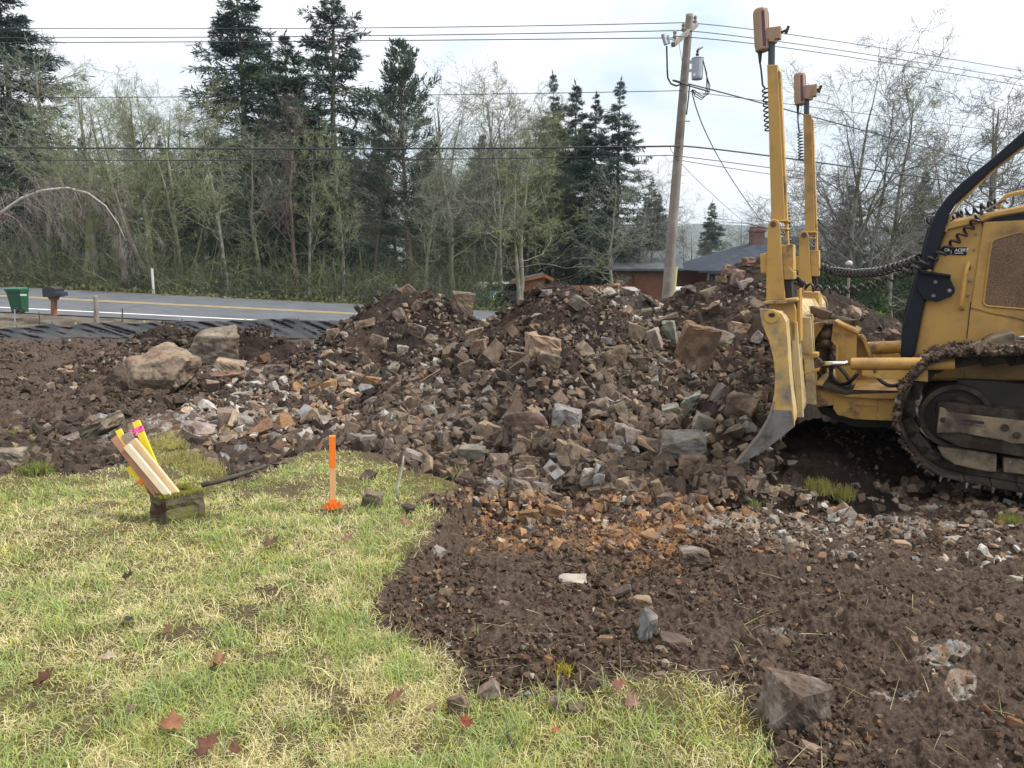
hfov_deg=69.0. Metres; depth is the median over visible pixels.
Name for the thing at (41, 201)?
alder tree
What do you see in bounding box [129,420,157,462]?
survey stake
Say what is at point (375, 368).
rock
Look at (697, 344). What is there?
rock
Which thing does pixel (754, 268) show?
rock
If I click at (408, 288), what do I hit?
rock
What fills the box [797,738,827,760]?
rock
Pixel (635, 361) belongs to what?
rock
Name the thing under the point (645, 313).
rock
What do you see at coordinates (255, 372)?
rock
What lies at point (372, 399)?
rock
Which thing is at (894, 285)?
fir tree
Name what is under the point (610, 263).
alder tree
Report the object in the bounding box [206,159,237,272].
fir tree
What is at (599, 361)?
rock
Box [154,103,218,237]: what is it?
birch tree
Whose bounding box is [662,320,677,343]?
rock
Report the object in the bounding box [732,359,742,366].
rock
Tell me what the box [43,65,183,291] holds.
maple tree
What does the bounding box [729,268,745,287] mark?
rock
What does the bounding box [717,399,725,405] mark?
rock
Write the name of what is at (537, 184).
alder tree
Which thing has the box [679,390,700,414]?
rock
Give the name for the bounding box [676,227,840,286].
house
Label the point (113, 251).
maple tree
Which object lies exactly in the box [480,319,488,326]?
rock
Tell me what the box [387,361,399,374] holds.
rock
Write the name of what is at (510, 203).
maple tree
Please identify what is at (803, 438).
mud ridge
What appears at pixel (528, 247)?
birch tree
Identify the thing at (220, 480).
fallen branch
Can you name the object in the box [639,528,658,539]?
rock
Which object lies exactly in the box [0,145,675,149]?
telephone cable
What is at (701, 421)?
rock
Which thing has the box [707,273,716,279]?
window
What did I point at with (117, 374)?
rock
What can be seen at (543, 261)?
maple tree
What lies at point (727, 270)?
rock
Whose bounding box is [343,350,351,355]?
rock
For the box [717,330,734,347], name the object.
rock
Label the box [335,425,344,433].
rock
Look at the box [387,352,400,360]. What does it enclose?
rock
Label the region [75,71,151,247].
birch tree
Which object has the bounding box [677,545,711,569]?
rock
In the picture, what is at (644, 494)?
rock
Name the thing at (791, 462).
rock
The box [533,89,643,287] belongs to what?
fir tree
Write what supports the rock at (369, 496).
on the ground at (918, 717)
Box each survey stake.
[111,435,156,497]
[115,429,146,492]
[122,431,150,496]
[124,444,170,494]
[125,445,161,494]
[126,438,178,492]
[126,466,143,485]
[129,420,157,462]
[316,435,343,511]
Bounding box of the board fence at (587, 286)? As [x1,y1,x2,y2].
[569,285,601,291]
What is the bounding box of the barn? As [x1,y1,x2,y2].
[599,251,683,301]
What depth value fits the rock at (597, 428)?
6.64 m
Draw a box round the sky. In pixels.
[0,0,1023,225]
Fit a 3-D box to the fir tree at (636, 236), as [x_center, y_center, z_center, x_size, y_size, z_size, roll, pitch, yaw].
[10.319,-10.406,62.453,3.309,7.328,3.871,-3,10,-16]
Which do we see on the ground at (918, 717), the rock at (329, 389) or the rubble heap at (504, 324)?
the rubble heap at (504, 324)
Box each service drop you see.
[672,79,1021,173]
[691,90,763,223]
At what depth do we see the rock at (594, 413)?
6.88 m
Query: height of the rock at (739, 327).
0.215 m
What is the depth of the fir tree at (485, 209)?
65.73 m
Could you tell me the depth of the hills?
1151.33 m
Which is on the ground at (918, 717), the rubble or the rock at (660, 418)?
the rubble
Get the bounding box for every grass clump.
[11,458,59,476]
[450,465,464,478]
[542,658,575,677]
[741,497,762,508]
[800,474,840,500]
[830,483,861,501]
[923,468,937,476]
[993,511,1023,524]
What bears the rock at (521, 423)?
on the rubble heap at (504, 324)
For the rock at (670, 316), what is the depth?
11.13 m
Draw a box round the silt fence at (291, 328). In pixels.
[0,317,339,338]
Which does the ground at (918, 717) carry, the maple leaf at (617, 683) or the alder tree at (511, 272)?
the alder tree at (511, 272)
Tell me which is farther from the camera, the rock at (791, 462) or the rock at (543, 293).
the rock at (543, 293)
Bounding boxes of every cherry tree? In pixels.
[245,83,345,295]
[344,101,412,297]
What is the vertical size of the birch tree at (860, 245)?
11.291 m
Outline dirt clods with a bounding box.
[0,279,1023,767]
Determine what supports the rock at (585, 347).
on the rubble
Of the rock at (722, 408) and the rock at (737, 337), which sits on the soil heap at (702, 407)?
the rock at (722, 408)
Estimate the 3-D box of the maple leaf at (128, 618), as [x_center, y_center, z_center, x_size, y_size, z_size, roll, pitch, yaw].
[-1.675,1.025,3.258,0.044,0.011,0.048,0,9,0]
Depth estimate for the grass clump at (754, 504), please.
5.93 m
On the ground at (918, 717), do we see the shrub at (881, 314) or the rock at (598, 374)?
the shrub at (881, 314)
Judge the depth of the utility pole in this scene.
20.07 m
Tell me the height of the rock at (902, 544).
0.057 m
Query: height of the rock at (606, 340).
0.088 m
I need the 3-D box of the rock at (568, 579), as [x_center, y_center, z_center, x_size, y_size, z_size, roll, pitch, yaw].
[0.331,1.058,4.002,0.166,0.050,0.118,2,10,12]
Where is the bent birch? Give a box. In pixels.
[0,159,166,281]
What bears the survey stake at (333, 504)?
on the ground at (918, 717)
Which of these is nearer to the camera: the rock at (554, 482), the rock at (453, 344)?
the rock at (554, 482)
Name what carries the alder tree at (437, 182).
on the ground at (918, 717)
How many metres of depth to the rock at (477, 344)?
8.53 m
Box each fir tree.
[0,0,135,265]
[0,129,45,217]
[0,169,17,259]
[67,138,117,262]
[82,208,109,269]
[104,117,169,262]
[135,136,194,267]
[140,0,343,279]
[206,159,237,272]
[243,0,459,276]
[327,150,375,280]
[336,37,451,285]
[345,145,405,287]
[350,150,364,264]
[367,126,406,282]
[392,139,459,281]
[446,153,508,281]
[505,68,579,284]
[524,78,622,286]
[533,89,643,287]
[541,75,682,286]
[629,176,677,250]
[632,222,643,249]
[652,191,680,253]
[696,200,734,254]
[818,180,879,295]
[880,250,905,321]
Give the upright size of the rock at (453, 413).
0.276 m
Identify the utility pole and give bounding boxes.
[661,13,709,298]
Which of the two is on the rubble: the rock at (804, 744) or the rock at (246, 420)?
the rock at (246, 420)
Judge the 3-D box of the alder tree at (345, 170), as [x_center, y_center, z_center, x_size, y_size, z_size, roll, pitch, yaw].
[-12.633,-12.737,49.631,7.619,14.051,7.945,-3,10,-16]
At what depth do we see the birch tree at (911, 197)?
42.44 m
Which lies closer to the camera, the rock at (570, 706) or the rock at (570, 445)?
the rock at (570, 706)
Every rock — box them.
[0,446,29,467]
[59,431,81,441]
[79,410,124,440]
[87,433,111,440]
[105,363,127,384]
[124,342,201,393]
[180,403,196,408]
[183,421,216,434]
[188,325,239,364]
[211,371,245,381]
[213,357,246,371]
[230,391,253,396]
[236,413,253,428]
[249,369,262,375]
[263,364,289,377]
[307,365,319,372]
[320,349,333,357]
[322,386,335,394]
[323,359,336,370]
[326,328,339,338]
[334,348,342,354]
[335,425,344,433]
[339,331,347,337]
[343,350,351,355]
[345,370,364,380]
[353,317,374,328]
[353,433,376,440]
[358,384,374,393]
[359,469,377,481]
[361,490,382,508]
[364,376,381,385]
[369,334,386,350]
[370,363,380,372]
[370,396,376,403]
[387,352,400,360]
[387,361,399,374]
[388,377,395,386]
[392,307,406,321]
[396,344,408,354]
[401,284,415,292]
[401,503,415,512]
[403,426,421,433]
[407,323,425,337]
[411,299,429,311]
[414,357,421,364]
[417,448,428,460]
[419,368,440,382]
[422,418,431,424]
[424,334,438,342]
[425,702,439,714]
[431,460,442,472]
[431,544,445,557]
[434,451,451,459]
[440,367,451,379]
[443,406,458,421]
[444,341,460,348]
[446,693,469,714]
[450,291,474,316]
[454,469,463,482]
[457,359,477,374]
[458,346,467,353]
[458,443,485,462]
[464,327,484,338]
[470,338,488,352]
[476,338,504,362]
[477,420,501,435]
[477,678,500,701]
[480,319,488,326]
[482,384,492,395]
[486,314,494,322]
[486,477,504,485]
[491,600,509,605]
[493,317,500,324]
[501,398,523,419]
[504,410,547,437]
[507,324,521,337]
[507,350,524,360]
[507,478,531,495]
[508,354,529,372]
[515,465,536,476]
[518,509,540,524]
[524,332,561,357]
[531,313,542,319]
[532,436,548,448]
[537,349,561,370]
[540,289,551,296]
[540,386,549,391]
[544,504,562,518]
[545,474,561,484]
[548,491,563,501]
[551,403,581,426]
[551,695,560,714]
[558,291,569,297]
[559,573,586,587]
[561,328,568,335]
[563,439,574,455]
[566,700,584,717]
[569,294,590,311]
[573,372,586,384]
[574,340,594,358]
[578,502,595,519]
[579,467,594,486]
[584,680,596,693]
[586,398,605,408]
[588,407,601,418]
[590,367,607,381]
[592,357,604,366]
[592,420,611,435]
[599,287,617,298]
[599,384,618,395]
[600,337,611,344]
[601,347,626,367]
[602,437,622,450]
[605,400,627,418]
[608,583,631,597]
[609,344,631,354]
[611,422,642,444]
[615,280,625,286]
[620,396,631,407]
[621,287,638,295]
[623,305,632,312]
[626,321,646,342]
[627,355,649,367]
[632,595,652,610]
[636,435,654,452]
[636,607,657,642]
[638,308,651,318]
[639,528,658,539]
[640,293,658,306]
[640,491,647,497]
[643,327,662,348]
[644,321,652,328]
[649,363,661,373]
[651,416,665,423]
[654,312,678,324]
[654,670,667,680]
[656,491,676,507]
[658,429,707,459]
[659,631,689,651]
[661,402,682,419]
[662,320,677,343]
[664,376,677,387]
[667,359,681,369]
[670,524,685,534]
[672,320,722,373]
[677,453,707,469]
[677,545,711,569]
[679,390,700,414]
[680,285,695,294]
[682,467,694,480]
[687,379,702,389]
[692,410,715,429]
[698,286,719,299]
[700,394,708,400]
[706,302,724,313]
[709,382,730,402]
[712,442,724,451]
[715,276,726,282]
[716,428,722,433]
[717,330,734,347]
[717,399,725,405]
[719,404,725,412]
[721,264,734,276]
[722,418,734,427]
[722,423,745,437]
[723,364,733,373]
[724,390,758,418]
[728,321,750,334]
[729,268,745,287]
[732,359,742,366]
[733,331,741,340]
[737,278,753,288]
[737,443,748,450]
[740,309,752,322]
[741,345,752,353]
[742,257,759,265]
[747,265,760,272]
[750,298,765,308]
[750,330,763,343]
[753,667,833,734]
[759,390,769,402]
[763,457,775,473]
[764,403,771,411]
[767,493,783,503]
[786,460,797,465]
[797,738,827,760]
[847,305,861,319]
[881,328,901,340]
[890,539,911,550]
[943,535,961,540]
[1005,575,1023,583]
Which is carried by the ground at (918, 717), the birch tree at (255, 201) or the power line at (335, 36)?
the birch tree at (255, 201)
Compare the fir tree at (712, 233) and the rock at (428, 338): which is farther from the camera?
the fir tree at (712, 233)
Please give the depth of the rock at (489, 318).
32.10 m
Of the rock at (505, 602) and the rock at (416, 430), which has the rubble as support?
the rock at (416, 430)
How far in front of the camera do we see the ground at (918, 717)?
3.38 m
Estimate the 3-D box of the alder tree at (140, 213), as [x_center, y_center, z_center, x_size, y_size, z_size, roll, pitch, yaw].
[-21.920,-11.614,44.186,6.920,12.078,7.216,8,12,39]
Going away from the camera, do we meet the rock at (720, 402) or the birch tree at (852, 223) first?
the rock at (720, 402)
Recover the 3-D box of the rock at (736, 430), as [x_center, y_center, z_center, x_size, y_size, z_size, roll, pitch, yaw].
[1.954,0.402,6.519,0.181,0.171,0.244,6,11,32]
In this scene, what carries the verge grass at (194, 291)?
on the ground at (918, 717)
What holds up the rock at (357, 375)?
on the soil heap at (393, 301)
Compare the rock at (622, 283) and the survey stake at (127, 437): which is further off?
the rock at (622, 283)
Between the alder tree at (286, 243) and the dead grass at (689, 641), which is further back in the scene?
the alder tree at (286, 243)
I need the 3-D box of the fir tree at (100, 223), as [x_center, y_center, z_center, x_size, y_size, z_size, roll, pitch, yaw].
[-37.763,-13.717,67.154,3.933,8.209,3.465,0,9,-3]
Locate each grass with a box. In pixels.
[0,271,516,310]
[0,439,869,767]
[363,476,1023,767]
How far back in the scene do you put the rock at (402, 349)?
13.75 m
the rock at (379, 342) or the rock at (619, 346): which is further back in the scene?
the rock at (379, 342)
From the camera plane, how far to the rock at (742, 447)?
6.29 m
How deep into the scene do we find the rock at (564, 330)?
8.21 m
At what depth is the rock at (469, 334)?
9.53 m
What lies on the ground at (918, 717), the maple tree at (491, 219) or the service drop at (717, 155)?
the maple tree at (491, 219)
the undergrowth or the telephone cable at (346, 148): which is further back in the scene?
the undergrowth
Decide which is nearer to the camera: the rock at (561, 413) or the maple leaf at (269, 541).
the maple leaf at (269, 541)
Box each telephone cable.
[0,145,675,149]
[38,155,675,160]
[676,145,1017,190]
[676,159,938,198]
[677,156,1021,201]
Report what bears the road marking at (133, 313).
on the road
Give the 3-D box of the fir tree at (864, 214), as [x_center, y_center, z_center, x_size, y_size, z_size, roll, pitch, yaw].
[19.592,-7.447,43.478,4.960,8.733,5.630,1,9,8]
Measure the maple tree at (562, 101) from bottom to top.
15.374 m
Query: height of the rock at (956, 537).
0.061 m
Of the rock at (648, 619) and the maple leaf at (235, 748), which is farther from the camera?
the rock at (648, 619)
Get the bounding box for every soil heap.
[287,287,479,380]
[668,368,799,510]
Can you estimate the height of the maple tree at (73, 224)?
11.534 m
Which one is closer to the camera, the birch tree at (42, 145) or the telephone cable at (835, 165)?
the telephone cable at (835, 165)
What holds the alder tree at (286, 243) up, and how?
on the ground at (918, 717)
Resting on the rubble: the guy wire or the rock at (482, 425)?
the rock at (482, 425)
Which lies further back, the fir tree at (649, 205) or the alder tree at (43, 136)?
the fir tree at (649, 205)
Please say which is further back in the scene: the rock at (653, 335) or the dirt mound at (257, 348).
the dirt mound at (257, 348)
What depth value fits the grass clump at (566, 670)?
2.97 m
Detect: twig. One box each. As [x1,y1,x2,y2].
[396,456,403,498]
[504,728,513,748]
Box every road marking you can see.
[0,295,485,319]
[0,307,253,319]
[3,296,485,320]
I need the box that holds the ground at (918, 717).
[0,265,1023,767]
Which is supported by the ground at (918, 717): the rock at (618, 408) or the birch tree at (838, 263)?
the birch tree at (838, 263)
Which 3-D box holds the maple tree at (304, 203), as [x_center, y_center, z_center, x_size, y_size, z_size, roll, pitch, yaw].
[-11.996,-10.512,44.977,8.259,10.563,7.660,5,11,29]
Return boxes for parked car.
[473,291,508,305]
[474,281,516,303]
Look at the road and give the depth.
33.01 m
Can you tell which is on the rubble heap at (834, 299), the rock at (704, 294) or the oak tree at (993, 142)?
the rock at (704, 294)
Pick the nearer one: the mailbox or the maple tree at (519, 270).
the mailbox
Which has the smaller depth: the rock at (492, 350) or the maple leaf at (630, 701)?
the maple leaf at (630, 701)
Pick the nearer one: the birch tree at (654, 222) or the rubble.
the rubble
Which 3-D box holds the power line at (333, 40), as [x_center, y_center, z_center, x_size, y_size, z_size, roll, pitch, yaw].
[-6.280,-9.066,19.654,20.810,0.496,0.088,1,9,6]
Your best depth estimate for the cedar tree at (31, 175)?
61.48 m
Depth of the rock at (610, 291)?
11.98 m
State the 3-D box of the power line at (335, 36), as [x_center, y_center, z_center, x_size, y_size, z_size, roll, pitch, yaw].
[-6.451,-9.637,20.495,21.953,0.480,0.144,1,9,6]
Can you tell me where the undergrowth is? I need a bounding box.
[0,145,535,310]
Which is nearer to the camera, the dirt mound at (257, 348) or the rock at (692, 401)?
the rock at (692, 401)
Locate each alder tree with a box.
[0,31,136,277]
[12,158,69,247]
[75,86,196,264]
[79,80,214,268]
[119,72,221,250]
[119,131,211,254]
[194,100,308,295]
[207,150,280,266]
[231,150,306,284]
[240,110,338,284]
[259,90,371,279]
[305,126,390,246]
[317,145,376,260]
[378,147,475,290]
[380,80,498,298]
[387,112,476,274]
[469,117,564,302]
[490,129,572,273]
[509,165,590,278]
[567,160,665,285]
[759,185,829,257]
[894,170,977,270]
[970,180,1022,210]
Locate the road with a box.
[0,287,496,321]
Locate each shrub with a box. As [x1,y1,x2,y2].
[812,264,896,317]
[861,252,927,322]
[876,311,885,316]
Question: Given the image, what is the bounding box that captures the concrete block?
[147,482,206,524]
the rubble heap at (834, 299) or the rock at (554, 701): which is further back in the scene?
the rubble heap at (834, 299)
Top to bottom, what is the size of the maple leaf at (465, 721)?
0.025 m
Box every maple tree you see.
[0,131,46,235]
[1,67,198,286]
[1,138,34,231]
[5,93,106,265]
[12,137,125,259]
[14,62,168,290]
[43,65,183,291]
[69,171,161,256]
[72,87,254,282]
[121,118,242,272]
[129,122,237,264]
[134,60,306,266]
[219,123,281,273]
[222,145,371,259]
[241,109,322,287]
[343,63,519,274]
[354,171,471,277]
[405,127,473,283]
[410,145,537,280]
[416,52,558,279]
[441,115,597,268]
[445,81,556,281]
[445,110,568,273]
[445,161,532,273]
[467,142,614,303]
[483,110,554,278]
[503,140,614,273]
[506,156,580,283]
[514,92,578,259]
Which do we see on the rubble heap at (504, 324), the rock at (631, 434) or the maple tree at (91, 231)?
the rock at (631, 434)
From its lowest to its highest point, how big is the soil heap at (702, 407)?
1.462 m
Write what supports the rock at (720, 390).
on the soil heap at (702, 407)
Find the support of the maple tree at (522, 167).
on the ground at (918, 717)
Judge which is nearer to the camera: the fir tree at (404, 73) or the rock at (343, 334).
the rock at (343, 334)
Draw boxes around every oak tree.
[867,67,1023,211]
[871,66,1023,317]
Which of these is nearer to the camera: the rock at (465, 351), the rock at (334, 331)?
the rock at (465, 351)
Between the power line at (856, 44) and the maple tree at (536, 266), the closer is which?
the power line at (856, 44)
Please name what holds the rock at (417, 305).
on the soil heap at (393, 301)
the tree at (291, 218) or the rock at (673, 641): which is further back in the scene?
the tree at (291, 218)
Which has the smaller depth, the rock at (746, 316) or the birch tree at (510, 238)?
the rock at (746, 316)
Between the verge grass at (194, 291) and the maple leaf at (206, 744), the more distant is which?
the verge grass at (194, 291)
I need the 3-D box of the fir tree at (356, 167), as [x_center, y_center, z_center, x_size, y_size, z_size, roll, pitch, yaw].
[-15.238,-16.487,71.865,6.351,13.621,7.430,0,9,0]
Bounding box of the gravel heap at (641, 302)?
[589,283,662,328]
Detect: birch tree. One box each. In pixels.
[13,93,79,256]
[38,141,99,255]
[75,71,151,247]
[149,85,220,285]
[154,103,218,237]
[155,72,246,293]
[179,98,235,275]
[227,140,278,284]
[284,108,344,298]
[314,125,365,302]
[343,110,421,278]
[390,52,559,307]
[447,124,510,280]
[497,143,539,281]
[501,85,582,275]
[505,112,583,281]
[520,98,592,281]
[572,155,703,284]
[661,216,729,261]
[699,198,770,253]
[714,3,987,306]
[755,63,941,314]
[791,193,901,297]
[819,181,906,278]
[823,154,945,317]
[828,25,961,316]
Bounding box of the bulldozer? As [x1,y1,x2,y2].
[735,7,1023,498]
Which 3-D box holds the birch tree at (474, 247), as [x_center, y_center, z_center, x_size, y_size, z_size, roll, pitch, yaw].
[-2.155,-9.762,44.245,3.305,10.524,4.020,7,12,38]
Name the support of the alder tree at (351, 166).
on the ground at (918, 717)
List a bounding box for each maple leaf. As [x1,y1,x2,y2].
[27,667,53,685]
[99,650,118,658]
[121,568,132,579]
[123,616,133,620]
[126,704,133,710]
[149,501,168,517]
[155,708,186,730]
[159,620,172,634]
[193,730,219,759]
[204,649,226,668]
[228,738,241,753]
[260,532,279,545]
[341,532,353,540]
[385,687,405,701]
[400,515,410,523]
[458,714,474,729]
[551,725,560,731]
[611,678,622,690]
[624,690,639,708]
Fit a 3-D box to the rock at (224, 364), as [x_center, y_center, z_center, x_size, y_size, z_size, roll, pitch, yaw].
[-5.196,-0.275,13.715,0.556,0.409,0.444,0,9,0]
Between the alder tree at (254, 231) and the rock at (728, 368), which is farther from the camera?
the alder tree at (254, 231)
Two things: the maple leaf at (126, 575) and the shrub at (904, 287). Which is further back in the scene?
the shrub at (904, 287)
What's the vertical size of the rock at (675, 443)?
0.258 m
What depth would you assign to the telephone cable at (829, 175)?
23.48 m
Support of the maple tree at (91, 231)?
on the ground at (918, 717)
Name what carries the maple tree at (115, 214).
on the ground at (918, 717)
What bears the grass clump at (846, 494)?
on the ground at (918, 717)
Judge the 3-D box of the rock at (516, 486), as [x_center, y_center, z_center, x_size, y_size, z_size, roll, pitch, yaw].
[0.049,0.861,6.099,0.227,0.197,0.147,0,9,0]
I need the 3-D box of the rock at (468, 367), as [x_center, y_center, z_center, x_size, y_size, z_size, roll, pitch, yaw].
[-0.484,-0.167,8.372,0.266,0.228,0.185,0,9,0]
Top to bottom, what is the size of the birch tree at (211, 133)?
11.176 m
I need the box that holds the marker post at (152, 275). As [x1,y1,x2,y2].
[151,268,154,293]
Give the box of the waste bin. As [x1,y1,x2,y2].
[4,287,28,312]
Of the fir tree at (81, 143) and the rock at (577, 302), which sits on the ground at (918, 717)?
the fir tree at (81, 143)
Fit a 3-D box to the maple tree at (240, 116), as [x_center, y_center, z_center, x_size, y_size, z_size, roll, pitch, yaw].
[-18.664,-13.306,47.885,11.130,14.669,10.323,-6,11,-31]
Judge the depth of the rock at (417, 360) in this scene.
9.20 m
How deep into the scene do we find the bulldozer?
6.24 m
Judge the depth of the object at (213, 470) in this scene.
6.31 m
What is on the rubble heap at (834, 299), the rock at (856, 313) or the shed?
the rock at (856, 313)
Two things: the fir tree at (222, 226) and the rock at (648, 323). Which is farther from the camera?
the fir tree at (222, 226)
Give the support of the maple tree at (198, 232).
on the ground at (918, 717)
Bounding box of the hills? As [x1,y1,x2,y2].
[105,222,904,266]
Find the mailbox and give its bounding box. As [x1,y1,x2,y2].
[42,286,67,315]
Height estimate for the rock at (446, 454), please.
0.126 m
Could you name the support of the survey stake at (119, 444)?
on the concrete block
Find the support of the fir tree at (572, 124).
on the ground at (918, 717)
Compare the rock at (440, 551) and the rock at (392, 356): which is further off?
the rock at (392, 356)
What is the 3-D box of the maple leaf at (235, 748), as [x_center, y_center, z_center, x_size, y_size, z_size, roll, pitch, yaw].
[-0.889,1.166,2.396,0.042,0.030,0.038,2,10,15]
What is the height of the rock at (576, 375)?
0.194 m
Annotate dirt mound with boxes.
[108,323,195,351]
[238,332,304,363]
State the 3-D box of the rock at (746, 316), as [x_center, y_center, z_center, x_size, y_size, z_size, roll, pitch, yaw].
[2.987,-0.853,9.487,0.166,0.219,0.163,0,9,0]
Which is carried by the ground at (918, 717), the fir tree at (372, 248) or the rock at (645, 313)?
the fir tree at (372, 248)
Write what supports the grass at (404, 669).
on the ground at (918, 717)
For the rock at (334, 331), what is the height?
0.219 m
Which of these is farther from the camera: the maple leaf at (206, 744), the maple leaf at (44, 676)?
the maple leaf at (44, 676)
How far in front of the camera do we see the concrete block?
4.63 m
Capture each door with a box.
[524,281,543,290]
[634,274,662,301]
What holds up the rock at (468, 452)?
on the rubble heap at (504, 324)
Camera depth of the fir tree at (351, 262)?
59.14 m
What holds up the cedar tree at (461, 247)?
on the ground at (918, 717)
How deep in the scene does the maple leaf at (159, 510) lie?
4.52 m
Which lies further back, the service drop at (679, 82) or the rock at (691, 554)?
the service drop at (679, 82)
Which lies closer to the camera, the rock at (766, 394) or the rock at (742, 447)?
the rock at (742, 447)
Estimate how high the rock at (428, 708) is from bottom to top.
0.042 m
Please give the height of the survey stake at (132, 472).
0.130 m
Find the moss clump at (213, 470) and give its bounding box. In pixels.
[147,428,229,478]
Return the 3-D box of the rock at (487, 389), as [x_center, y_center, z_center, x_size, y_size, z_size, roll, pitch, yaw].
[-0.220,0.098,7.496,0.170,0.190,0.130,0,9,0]
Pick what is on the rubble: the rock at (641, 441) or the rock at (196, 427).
the rock at (641, 441)
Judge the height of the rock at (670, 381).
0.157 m
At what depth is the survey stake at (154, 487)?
4.58 m
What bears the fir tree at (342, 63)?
on the ground at (918, 717)
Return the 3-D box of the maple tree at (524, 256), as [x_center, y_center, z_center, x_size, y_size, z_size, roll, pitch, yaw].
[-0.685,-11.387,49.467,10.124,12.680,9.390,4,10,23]
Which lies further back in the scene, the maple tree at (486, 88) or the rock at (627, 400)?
the maple tree at (486, 88)
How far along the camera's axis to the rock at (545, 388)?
7.34 m
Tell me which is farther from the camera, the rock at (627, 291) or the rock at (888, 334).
the rock at (627, 291)
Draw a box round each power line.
[0,22,693,28]
[0,30,681,37]
[0,37,672,42]
[677,36,1021,85]
[685,30,1023,79]
[698,23,1021,70]
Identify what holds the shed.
on the ground at (918, 717)
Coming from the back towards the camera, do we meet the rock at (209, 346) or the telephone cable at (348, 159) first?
the telephone cable at (348, 159)
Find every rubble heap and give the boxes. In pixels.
[327,281,691,520]
[659,256,922,427]
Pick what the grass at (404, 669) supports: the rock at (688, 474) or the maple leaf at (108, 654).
the maple leaf at (108, 654)
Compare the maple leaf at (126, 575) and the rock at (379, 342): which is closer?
the maple leaf at (126, 575)
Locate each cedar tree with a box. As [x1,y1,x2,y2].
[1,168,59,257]
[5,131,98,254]
[170,217,215,273]
[192,29,371,288]
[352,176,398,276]
[420,183,494,286]
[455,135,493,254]
[642,231,656,250]
[874,170,945,317]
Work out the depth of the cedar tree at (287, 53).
42.59 m
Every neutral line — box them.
[0,90,680,97]
[681,90,1019,133]
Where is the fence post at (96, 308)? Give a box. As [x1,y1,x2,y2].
[93,295,98,322]
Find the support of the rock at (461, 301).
on the soil heap at (393, 301)
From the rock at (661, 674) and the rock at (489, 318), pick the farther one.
the rock at (489, 318)
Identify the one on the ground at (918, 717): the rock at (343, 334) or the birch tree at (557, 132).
the birch tree at (557, 132)
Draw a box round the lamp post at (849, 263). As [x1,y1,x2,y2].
[845,260,852,297]
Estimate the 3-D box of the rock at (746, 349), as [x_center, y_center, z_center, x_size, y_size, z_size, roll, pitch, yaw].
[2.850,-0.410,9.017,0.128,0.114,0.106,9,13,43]
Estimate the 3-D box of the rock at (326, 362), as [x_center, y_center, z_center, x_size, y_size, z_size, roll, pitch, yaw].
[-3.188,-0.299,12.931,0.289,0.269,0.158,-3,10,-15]
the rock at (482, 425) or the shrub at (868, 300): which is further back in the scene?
the shrub at (868, 300)
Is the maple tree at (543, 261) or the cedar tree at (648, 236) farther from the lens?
the cedar tree at (648, 236)
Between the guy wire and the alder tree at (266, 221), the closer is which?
the guy wire
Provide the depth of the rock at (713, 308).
10.21 m
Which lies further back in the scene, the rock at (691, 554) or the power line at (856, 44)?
the power line at (856, 44)
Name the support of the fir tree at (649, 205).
on the ground at (918, 717)
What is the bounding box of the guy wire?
[670,148,746,224]
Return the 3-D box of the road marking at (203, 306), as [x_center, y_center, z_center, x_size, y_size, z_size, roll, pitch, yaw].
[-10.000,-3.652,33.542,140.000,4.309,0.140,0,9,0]
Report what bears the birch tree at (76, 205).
on the ground at (918, 717)
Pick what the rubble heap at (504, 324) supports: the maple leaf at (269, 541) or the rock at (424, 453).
the rock at (424, 453)
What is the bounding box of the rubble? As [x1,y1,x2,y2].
[1,278,1023,572]
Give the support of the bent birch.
on the ground at (918, 717)
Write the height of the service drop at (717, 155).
2.837 m
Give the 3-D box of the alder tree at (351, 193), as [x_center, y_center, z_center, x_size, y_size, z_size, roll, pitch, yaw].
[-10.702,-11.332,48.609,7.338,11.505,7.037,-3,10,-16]
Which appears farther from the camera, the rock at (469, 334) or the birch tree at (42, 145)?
the birch tree at (42, 145)
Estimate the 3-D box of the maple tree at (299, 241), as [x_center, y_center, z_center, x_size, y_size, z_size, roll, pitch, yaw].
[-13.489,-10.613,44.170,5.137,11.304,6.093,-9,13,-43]
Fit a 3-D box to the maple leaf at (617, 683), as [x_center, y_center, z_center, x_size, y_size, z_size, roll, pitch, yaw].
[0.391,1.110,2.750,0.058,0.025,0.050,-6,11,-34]
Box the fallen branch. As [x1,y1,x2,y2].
[201,464,269,487]
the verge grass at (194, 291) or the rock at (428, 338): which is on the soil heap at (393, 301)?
the rock at (428, 338)
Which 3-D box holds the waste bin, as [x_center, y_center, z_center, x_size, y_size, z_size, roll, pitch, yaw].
[-18.394,-3.135,27.851,0.880,0.954,0.580,0,9,0]
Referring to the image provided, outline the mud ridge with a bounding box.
[759,417,1023,517]
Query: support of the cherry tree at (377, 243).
on the ground at (918, 717)
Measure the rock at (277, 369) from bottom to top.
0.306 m
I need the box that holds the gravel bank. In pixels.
[78,350,204,376]
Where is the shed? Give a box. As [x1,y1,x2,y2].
[511,273,553,290]
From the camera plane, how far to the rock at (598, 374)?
7.65 m
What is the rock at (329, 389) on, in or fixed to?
on the rubble

